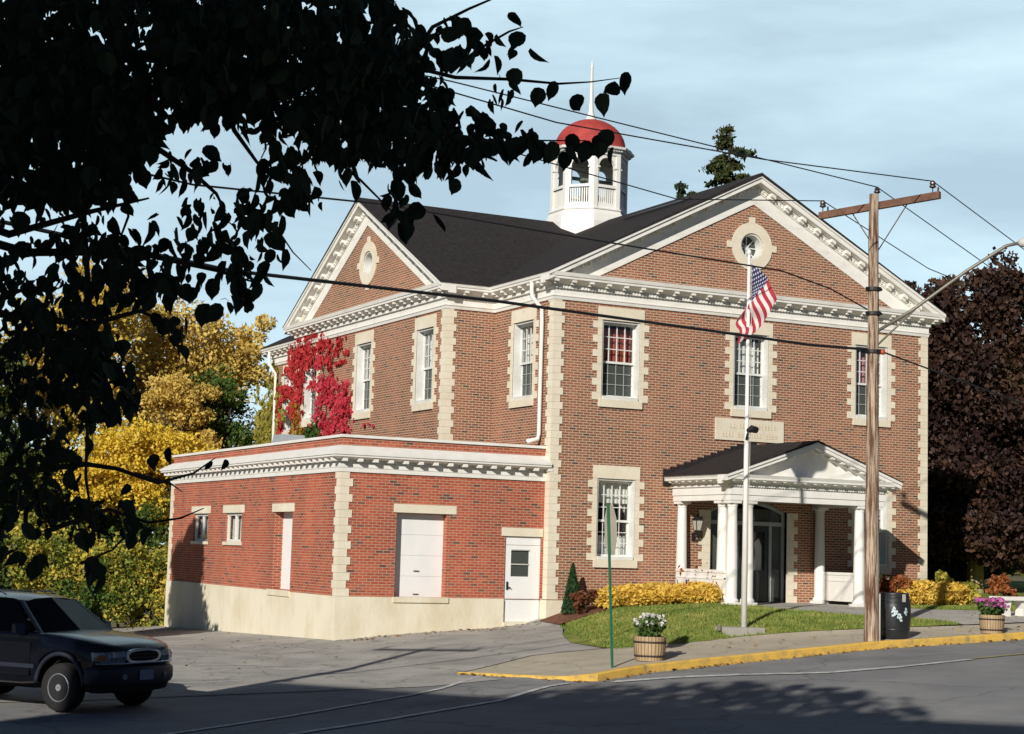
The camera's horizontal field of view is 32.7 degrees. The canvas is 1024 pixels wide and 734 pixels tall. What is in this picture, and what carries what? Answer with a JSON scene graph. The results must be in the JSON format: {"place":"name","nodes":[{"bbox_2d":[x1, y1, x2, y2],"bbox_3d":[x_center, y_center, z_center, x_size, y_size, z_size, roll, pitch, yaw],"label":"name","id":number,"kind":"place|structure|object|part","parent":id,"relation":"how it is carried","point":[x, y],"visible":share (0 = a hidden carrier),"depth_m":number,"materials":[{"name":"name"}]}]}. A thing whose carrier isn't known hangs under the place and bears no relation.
{"place":"outdoors","nodes":[
{"label":"outdoors","id":0,"kind":"place"},
{"bbox_2d":[0,618,599,701],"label":"parking lot","id":1,"kind":"structure","parent":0,"point":[433,658],"depth_m":36.30,"materials":[{"name":"grey asphalt"}]},
{"bbox_2d":[236,665,288,665],"bbox_3d":[-5.401,6.028,35.216,1.972,0.047,0.120,1,-6,3],"label":"road marking","id":2,"kind":"object","parent":1,"relation":"on","point":[262,665],"visible":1,"depth_m":35.20,"materials":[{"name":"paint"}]},
{"bbox_2d":[279,669,370,669],"bbox_3d":[-3.666,5.924,34.147,1.836,0.067,0.120,1,-6,2],"label":"road marking","id":3,"kind":"object","parent":1,"relation":"on","point":[295,669],"visible":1,"depth_m":34.21,"materials":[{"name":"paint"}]},
{"bbox_2d":[112,606,1023,681],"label":"fallen leaves","id":4,"kind":"object","parent":1,"relation":"on","point":[674,669],"visible":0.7,"depth_m":37.49,"materials":[{"name":"brown plant"}]},
{"bbox_2d":[0,640,1023,733],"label":"road","id":5,"kind":"structure","parent":0,"point":[977,695],"depth_m":26.99,"materials":[{"name":"grey asphalt"}]},
{"bbox_2d":[0,589,172,711],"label":"parked car","id":6,"kind":"object","parent":5,"relation":"on","point":[64,653],"visible":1,"depth_m":26.39,"materials":[{"name":"blue paint"}]},
{"bbox_3d":[-7.758,4.421,26.560,1.060,0.500,0.031,-2,-7,29],"label":"door","id":7,"kind":"part","parent":6,"relation":"part of","materials":[{"name":"blue paint"}]},
{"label":"side window","id":8,"kind":"part","parent":6,"relation":"part of","materials":[{"name":"black glass"}]},
{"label":"side window","id":9,"kind":"part","parent":6,"relation":"part of","materials":[{"name":"glass"}]},
{"bbox_2d":[164,676,480,733],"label":"road marking","id":10,"kind":"object","parent":5,"relation":"on","point":[328,708],"visible":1,"depth_m":26.71,"materials":[{"name":"paint"}]},
{"bbox_2d":[288,683,568,733],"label":"road marking","id":11,"kind":"object","parent":5,"relation":"on","point":[515,695],"visible":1,"depth_m":26.41,"materials":[{"name":"paint"}]},
{"bbox_2d":[457,632,1023,680],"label":"kerb","id":12,"kind":"structure","parent":5,"relation":"on","point":[703,662],"depth_m":34.14,"materials":[{"name":"yellow paint"}]},
{"bbox_2d":[613,666,899,681],"bbox_3d":[4.491,5.535,31.380,5.464,0.351,0.626,3,-6,-9],"label":"road marking","id":13,"kind":"object","parent":5,"relation":"on","point":[756,674],"visible":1,"depth_m":31.40,"materials":[{"name":"paint"}]},
{"bbox_2d":[900,659,973,666],"bbox_3d":[7.906,5.513,32.491,1.803,0.121,0.160,5,-7,-30],"label":"road marking","id":14,"kind":"object","parent":5,"relation":"on","point":[935,662],"visible":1,"depth_m":32.50,"materials":[{"name":"paint"}]},
{"bbox_2d":[972,653,1023,658],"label":"road marking","id":15,"kind":"object","parent":5,"relation":"on","point":[999,655],"visible":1,"depth_m":33.55,"materials":[{"name":"yellow paint"}]},
{"bbox_2d":[0,541,1023,668],"bbox_3d":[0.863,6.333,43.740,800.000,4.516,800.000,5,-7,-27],"label":"ground","id":16,"kind":"structure","parent":0,"point":[1017,577],"depth_m":61.41,"materials":[{"name":"grey concrete"}]},
{"bbox_2d":[0,531,23,589],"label":"bush","id":17,"kind":"object","parent":16,"relation":"on","point":[3,577],"visible":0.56,"depth_m":54.24,"materials":[{"name":"green plant"}]},
{"bbox_2d":[0,333,70,531],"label":"autumn tree","id":18,"kind":"object","parent":16,"relation":"on","point":[4,455],"visible":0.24,"depth_m":61.25,"materials":[{"name":"green plant"}]},
{"bbox_2d":[1,509,101,614],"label":"bush","id":19,"kind":"object","parent":16,"relation":"on","point":[57,572],"visible":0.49,"depth_m":54.58,"materials":[{"name":"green plant"}]},
{"bbox_2d":[0,258,159,555],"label":"autumn tree","id":20,"kind":"object","parent":16,"relation":"on","point":[126,327],"visible":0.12,"depth_m":64.57,"materials":[{"name":"yellow plant"}]},
{"bbox_2d":[41,578,120,620],"bbox_3d":[-13.495,7.545,53.936,2.881,2.040,1.815,0,-6,12],"label":"bush","id":21,"kind":"object","parent":16,"relation":"on","point":[86,601],"visible":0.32,"depth_m":53.92,"materials":[{"name":"green plant"}]},
{"bbox_2d":[0,442,170,560],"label":"autumn tree","id":22,"kind":"object","parent":16,"relation":"on","point":[115,520],"visible":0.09,"depth_m":68.21,"materials":[{"name":"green plant"}]},
{"bbox_2d":[71,532,158,627],"bbox_3d":[-12.382,6.820,54.455,2.602,3.483,2.235,2,-6,-2],"label":"bush","id":23,"kind":"object","parent":16,"relation":"on","point":[111,560],"visible":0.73,"depth_m":54.12,"materials":[{"name":"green plant"}]},
{"bbox_2d":[99,494,170,620],"bbox_3d":[-10.974,6.454,57.327,5.042,4.549,2.976,5,-7,-27],"label":"bush","id":24,"kind":"object","parent":16,"relation":"on","point":[149,542],"visible":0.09,"depth_m":56.90,"materials":[{"name":"green plant"}]},
{"bbox_2d":[105,542,167,627],"bbox_3d":[-11.454,7.036,54.675,2.863,3.153,1.859,5,-7,-27],"label":"bush","id":25,"kind":"object","parent":16,"relation":"on","point":[156,587],"visible":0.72,"depth_m":54.49,"materials":[{"name":"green plant"}]},
{"bbox_2d":[53,414,223,625],"bbox_3d":[-12.345,5.311,58.590,6.237,7.428,4.105,5,-7,-27],"label":"autumn tree","id":26,"kind":"object","parent":16,"relation":"on","point":[131,449],"visible":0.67,"depth_m":57.88,"materials":[{"name":"yellow plant"}]},
{"bbox_2d":[138,372,222,620],"bbox_3d":[-12.243,4.911,63.139,3.295,9.589,3.079,5,-7,-27],"label":"autumn tree","id":27,"kind":"object","parent":16,"relation":"on","point":[178,391],"visible":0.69,"depth_m":62.91,"materials":[{"name":"yellow plant"}]},
{"bbox_2d":[115,297,277,504],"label":"autumn tree","id":28,"kind":"object","parent":16,"relation":"on","point":[242,360],"visible":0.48,"depth_m":68.68,"materials":[{"name":"yellow plant"}]},
{"bbox_2d":[152,363,255,498],"bbox_3d":[-11.238,4.882,64.894,4.820,10.273,3.794,5,-7,-27],"label":"autumn tree","id":29,"kind":"object","parent":16,"relation":"on","point":[227,428],"visible":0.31,"depth_m":64.80,"materials":[{"name":"green plant"}]},
{"bbox_2d":[220,381,258,443],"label":"autumn tree","id":30,"kind":"object","parent":16,"relation":"on","point":[249,415],"visible":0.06,"depth_m":73.23,"materials":[{"name":"plant"}]},
{"bbox_2d":[0,0,631,596],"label":"foreground tree","id":31,"kind":"object","parent":16,"relation":"on","point":[82,96],"visible":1,"depth_m":6.75,"materials":[{"name":"black plant"}]},
{"bbox_2d":[160,434,552,639],"bbox_3d":[-5.046,5.481,49.020,5.960,7.080,14.827,5,-7,-27],"label":"brick annex","id":32,"kind":"object","parent":16,"relation":"on","point":[340,536],"visible":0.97,"depth_m":43.41,"materials":[{"name":"red brick"}]},
{"bbox_2d":[190,513,207,543],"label":"window","id":33,"kind":"structure","parent":32,"relation":"in","point":[204,517],"depth_m":51.61,"materials":[{"name":"white paint"}]},
{"bbox_2d":[222,513,241,544],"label":"window","id":34,"kind":"structure","parent":32,"relation":"in","point":[237,517],"depth_m":48.89,"materials":[{"name":"white paint"}]},
{"bbox_2d":[281,512,292,589],"bbox_3d":[-5.698,4.763,45.176,0.056,2.000,1.400,5,-7,-27],"label":"side door","id":35,"kind":"structure","parent":32,"relation":"in","point":[288,516],"depth_m":45.48,"materials":[{"name":"white paint"}]},
{"bbox_2d":[394,512,443,596],"bbox_3d":[-2.329,4.611,42.757,1.365,2.040,0.080,5,-7,-27],"label":"garage door","id":36,"kind":"structure","parent":32,"relation":"in","point":[419,536],"depth_m":42.77,"materials":[{"name":"white paint"}]},
{"bbox_2d":[503,536,540,621],"bbox_3d":[0.192,5.340,43.909,1.015,2.125,0.374,5,-7,-27],"label":"door","id":37,"kind":"structure","parent":32,"relation":"in","point":[522,554],"depth_m":43.85,"materials":[{"name":"white paint"}]},
{"bbox_2d":[5,425,1023,575],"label":"distant woods","id":38,"kind":"object","parent":16,"relation":"on","point":[166,542],"depth_m":134.02,"materials":[{"name":"green plant"}]},
{"bbox_2d":[260,61,946,618],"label":"brick hall","id":39,"kind":"structure","parent":16,"relation":"on","point":[640,427],"depth_m":47.23,"materials":[{"name":"brown brick"}]},
{"bbox_2d":[250,360,293,444],"bbox_3d":[-8.391,2.132,62.450,0.294,4.966,6.605,5,-7,-27],"label":"yellow creeper","id":40,"kind":"object","parent":39,"relation":"attached to","point":[263,417],"visible":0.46,"depth_m":63.18,"materials":[{"name":"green plant"}]},
{"bbox_2d":[281,365,295,433],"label":"window","id":41,"kind":"structure","parent":39,"relation":"in","point":[287,425],"depth_m":62.24,"materials":[{"name":"paint"}]},
{"bbox_2d":[299,345,319,427],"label":"window","id":42,"kind":"structure","parent":39,"relation":"in","point":[308,396],"depth_m":56.23,"materials":[{"name":"paint"}]},
{"bbox_2d":[281,328,373,438],"bbox_3d":[-5.770,0.850,54.261,0.289,5.087,7.770,5,-7,-27],"label":"red creeper","id":43,"kind":"object","parent":39,"relation":"attached to","point":[301,355],"visible":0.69,"depth_m":54.90,"materials":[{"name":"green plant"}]},
{"bbox_2d":[351,330,374,419],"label":"window","id":44,"kind":"structure","parent":39,"relation":"in","point":[361,352],"depth_m":52.29,"materials":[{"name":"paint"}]},
{"bbox_2d":[357,236,378,289],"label":"round window","id":45,"kind":"structure","parent":39,"relation":"in","point":[368,265],"depth_m":52.26,"materials":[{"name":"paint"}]},
{"bbox_2d":[410,314,437,411],"bbox_3d":[-2.248,-0.091,48.028,0.477,2.605,1.680,5,-7,-27],"label":"window","id":46,"kind":"structure","parent":39,"relation":"in","point":[418,402],"depth_m":48.38,"materials":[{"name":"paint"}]},
{"bbox_2d":[507,307,538,408],"bbox_3d":[0.451,-0.230,46.003,0.477,2.605,1.680,5,-7,-27],"label":"window","id":47,"kind":"structure","parent":39,"relation":"in","point":[525,316],"depth_m":46.35,"materials":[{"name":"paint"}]},
{"bbox_2d":[586,465,644,567],"bbox_3d":[2.583,3.871,45.069,1.680,2.615,0.498,5,-7,-27],"label":"window","id":48,"kind":"structure","parent":39,"relation":"in","point":[615,489],"depth_m":45.12,"materials":[{"name":"paint"}]},
{"bbox_2d":[592,306,648,409],"bbox_3d":[2.746,-0.217,45.516,1.680,2.605,0.477,5,-7,-27],"label":"window","id":49,"kind":"structure","parent":39,"relation":"in","point":[613,344],"depth_m":45.58,"materials":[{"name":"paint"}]},
{"bbox_2d":[737,525,742,600],"bbox_3d":[5.910,5.239,46.627,0.685,2.030,0.070,5,-7,-27],"label":"door","id":50,"kind":"structure","parent":39,"relation":"in","point":[739,527],"depth_m":46.70,"materials":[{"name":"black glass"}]},
{"bbox_2d":[724,320,776,418],"bbox_3d":[6.390,0.083,47.374,1.680,2.605,0.477,5,-7,-27],"label":"window","id":51,"kind":"structure","parent":39,"relation":"in","point":[737,363],"depth_m":47.47,"materials":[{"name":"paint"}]},
{"bbox_2d":[727,217,776,275],"bbox_3d":[6.406,-3.257,47.817,1.620,1.620,0.654,5,-7,-27],"label":"round window","id":52,"kind":"structure","parent":39,"relation":"in","point":[742,241],"depth_m":47.65,"materials":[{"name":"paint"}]},
{"bbox_2d":[753,526,768,601],"bbox_3d":[6.601,5.296,46.980,0.690,2.030,0.070,5,-7,-27],"label":"door","id":53,"kind":"structure","parent":39,"relation":"in","point":[760,578],"depth_m":47.02,"materials":[{"name":"black glass"}]},
{"bbox_2d":[847,332,894,427],"bbox_3d":[10.033,0.383,49.232,1.680,2.605,0.477,5,-7,-27],"label":"window","id":54,"kind":"structure","parent":39,"relation":"in","point":[858,374],"depth_m":49.28,"materials":[{"name":"paint"}]},
{"bbox_2d":[847,491,895,573],"bbox_3d":[9.986,4.473,48.773,1.680,2.615,0.370,5,-7,-27],"label":"window","id":55,"kind":"structure","parent":39,"relation":"in","point":[886,551],"depth_m":48.92,"materials":[{"name":"paint"}]},
{"bbox_2d":[674,181,695,198],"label":"conifer","id":56,"kind":"object","parent":16,"relation":"on","point":[680,188],"visible":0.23,"depth_m":71.86,"materials":[{"name":"green plant"}]},
{"bbox_2d":[0,0,1023,543],"label":"sky","id":57,"kind":"structure","parent":0,"point":[918,89],"materials":[{"name":"blue"}]},
{"bbox_2d":[468,623,1023,675],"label":"sidewalk","id":58,"kind":"structure","parent":0,"point":[572,663],"depth_m":35.53,"materials":[{"name":"concrete"}]},
{"bbox_2d":[604,503,616,667],"bbox_3d":[1.832,4.066,32.515,0.208,3.052,0.673,2,-6,-3],"label":"sign post","id":59,"kind":"object","parent":58,"relation":"on","point":[610,524],"visible":1,"depth_m":32.51,"materials":[{"name":"green metal"}]},
{"bbox_2d":[633,635,666,660],"bbox_3d":[2.646,5.408,33.507,0.654,0.460,0.654,5,-7,-27],"label":"barrel planter","id":60,"kind":"object","parent":58,"relation":"on","point":[649,648],"visible":0.98,"depth_m":33.25,"materials":[{"name":"brown wood"}]},
{"bbox_2d":[631,612,666,636],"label":"daisies","id":61,"kind":"object","parent":60,"relation":"on","point":[649,625],"visible":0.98,"depth_m":33.41,"materials":[{"name":"white plant"}]},
{"bbox_2d":[879,592,910,638],"bbox_3d":[8.125,5.288,37.084,0.720,0.965,0.726,5,-7,-27],"label":"litter barrel","id":62,"kind":"object","parent":58,"relation":"on","point":[895,617],"visible":0.85,"depth_m":36.80,"materials":[{"name":"black paint"}]},
{"bbox_2d":[818,180,1023,641],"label":"utility pole","id":63,"kind":"object","parent":58,"relation":"on","point":[872,595],"visible":0.98,"depth_m":36.50,"materials":[{"name":"brown wood"}]},
{"bbox_2d":[0,219,867,350],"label":"power line","id":64,"kind":"object","parent":63,"relation":"attached to","point":[43,230],"visible":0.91,"depth_m":30.53,"materials":[{"name":"black rubber"}]},
{"bbox_2d":[126,62,821,200],"bbox_3d":[-1.504,-4.214,29.920,0.546,0.999,23.090,-4,-8,44],"label":"power line","id":65,"kind":"object","parent":63,"relation":"attached to","point":[673,197],"visible":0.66,"depth_m":35.08,"materials":[{"name":"black rubber"}]},
{"bbox_2d":[93,3,876,186],"bbox_3d":[-0.526,-4.425,29.102,0.618,0.999,23.090,-4,-8,44],"label":"power line","id":66,"kind":"object","parent":63,"relation":"attached to","point":[647,130],"visible":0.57,"depth_m":32.20,"materials":[{"name":"black rubber"}]},
{"bbox_2d":[151,174,867,309],"bbox_3d":[-1.021,-2.404,29.106,1.456,0.710,22.941,-4,-8,44],"label":"power line","id":67,"kind":"object","parent":63,"relation":"attached to","point":[201,185],"visible":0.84,"depth_m":31.20,"materials":[{"name":"black rubber"}]},
{"bbox_2d":[434,86,931,181],"bbox_3d":[0.586,-4.492,28.418,0.406,0.999,23.089,-4,-8,44],"label":"power line","id":68,"kind":"object","parent":63,"relation":"attached to","point":[683,144],"visible":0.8,"depth_m":30.98,"materials":[{"name":"black rubber"}]},
{"bbox_2d":[826,203,1023,307],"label":"power line","id":69,"kind":"object","parent":63,"relation":"attached to","point":[925,266],"visible":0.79,"depth_m":42.47,"materials":[{"name":"black rubber"}]},
{"bbox_2d":[879,188,1023,291],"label":"power line","id":70,"kind":"object","parent":63,"relation":"attached to","point":[952,240],"visible":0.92,"depth_m":40.30,"materials":[{"name":"black rubber"}]},
{"bbox_2d":[885,352,1023,404],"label":"power line","id":71,"kind":"object","parent":63,"relation":"attached to","point":[952,377],"visible":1,"depth_m":39.88,"materials":[{"name":"black rubber"}]},
{"bbox_2d":[936,183,1023,249],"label":"power line","id":72,"kind":"object","parent":63,"relation":"attached to","point":[977,214],"visible":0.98,"depth_m":38.16,"materials":[{"name":"black rubber"}]},
{"bbox_2d":[979,614,1004,633],"bbox_3d":[10.511,5.630,38.178,0.564,0.400,0.564,5,-7,-27],"label":"barrel planter","id":73,"kind":"object","parent":58,"relation":"on","point":[991,624],"visible":0.97,"depth_m":37.96,"materials":[{"name":"brown wood"}]},
{"bbox_2d":[973,597,1009,614],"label":"petunias","id":74,"kind":"object","parent":73,"relation":"in","point":[995,606],"visible":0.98,"depth_m":38.11,"materials":[{"name":"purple plant"}]},
{"bbox_2d":[560,602,1015,648],"bbox_3d":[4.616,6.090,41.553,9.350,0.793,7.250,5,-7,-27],"label":"lawn","id":75,"kind":"structure","parent":0,"point":[571,637],"depth_m":39.55,"materials":[{"name":"green plant"}]},
{"bbox_2d":[539,603,677,623],"bbox_3d":[2.829,6.128,43.505,3.950,0.593,2.150,5,-7,-27],"label":"mulch bed","id":76,"kind":"object","parent":75,"relation":"on","point":[560,618],"visible":0.44,"depth_m":43.10,"materials":[{"name":"brown soil"}]},
{"bbox_2d":[560,562,579,613],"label":"cone shrub","id":77,"kind":"object","parent":76,"relation":"on","point":[572,585],"visible":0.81,"depth_m":43.42,"materials":[{"name":"green plant"}]},
{"bbox_2d":[569,588,597,613],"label":"barberry bush","id":78,"kind":"object","parent":76,"relation":"on","point":[582,599],"visible":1,"depth_m":42.91,"materials":[{"name":"brown plant"}]},
{"bbox_2d":[591,580,722,608],"bbox_3d":[3.586,5.656,43.352,3.390,0.780,1.286,3,-6,-9],"label":"gold hedge","id":79,"kind":"object","parent":76,"relation":"on","point":[646,594],"visible":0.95,"depth_m":43.07,"materials":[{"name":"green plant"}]},
{"bbox_2d":[677,562,713,591],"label":"dead stalks","id":80,"kind":"object","parent":76,"relation":"on","point":[681,571],"visible":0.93,"depth_m":43.46,"materials":[{"name":"beige plant"}]},
{"bbox_2d":[715,249,764,636],"bbox_3d":[5.044,1.668,38.480,1.020,8.680,0.600,5,-7,-27],"label":"flagpole","id":81,"kind":"object","parent":75,"relation":"on","point":[737,630],"visible":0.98,"depth_m":38.37,"materials":[{"name":"white metal"}]},
{"bbox_2d":[736,264,776,343],"bbox_3d":[5.464,-1.393,38.866,0.903,1.830,0.316,2,-6,0],"label":"flag","id":82,"kind":"object","parent":81,"relation":"attached to","point":[760,305],"visible":0.99,"depth_m":38.89,"materials":[{"name":"fabric"}]},
{"bbox_2d":[762,606,1023,624],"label":"walkway","id":83,"kind":"structure","parent":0,"point":[964,617],"depth_m":42.73,"materials":[{"name":"concrete"}]},
{"bbox_2d":[989,596,1023,615],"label":"stone bench","id":84,"kind":"object","parent":83,"relation":"on","point":[1019,605],"visible":0.56,"depth_m":42.69,"materials":[{"name":"white stone"}]},
{"bbox_2d":[829,581,1023,610],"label":"lawn","id":85,"kind":"structure","parent":0,"point":[1018,586],"depth_m":60.33,"materials":[{"name":"green plant"}]},
{"bbox_2d":[698,124,756,187],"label":"conifer","id":86,"kind":"object","parent":85,"relation":"on","point":[718,168],"visible":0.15,"depth_m":71.66,"materials":[{"name":"green plant"}]},
{"bbox_2d":[879,574,912,592],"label":"red bush","id":87,"kind":"object","parent":85,"relation":"on","point":[887,585],"visible":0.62,"depth_m":47.42,"materials":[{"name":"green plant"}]},
{"bbox_2d":[895,578,973,604],"bbox_3d":[11.594,6.237,48.012,2.706,0.846,1.232,5,-7,-27],"label":"gold hedge","id":88,"kind":"object","parent":85,"relation":"on","point":[926,592],"visible":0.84,"depth_m":47.65,"materials":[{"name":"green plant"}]},
{"bbox_2d":[935,569,980,600],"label":"gold bush","id":89,"kind":"object","parent":85,"relation":"on","point":[942,576],"visible":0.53,"depth_m":49.82,"materials":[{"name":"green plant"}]},
{"bbox_2d":[903,246,1023,592],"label":"purple beech","id":90,"kind":"object","parent":85,"relation":"on","point":[975,511],"visible":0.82,"depth_m":60.28,"materials":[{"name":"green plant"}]},
{"bbox_2d":[926,335,1019,583],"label":"shade tree","id":91,"kind":"object","parent":85,"relation":"on","point":[954,567],"visible":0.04,"depth_m":65.55,"materials":[{"name":"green plant"}]},
{"bbox_2d":[985,573,1017,596],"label":"russet bush","id":92,"kind":"object","parent":85,"relation":"on","point":[997,584],"visible":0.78,"depth_m":54.11,"materials":[{"name":"orange plant"}]}
]}

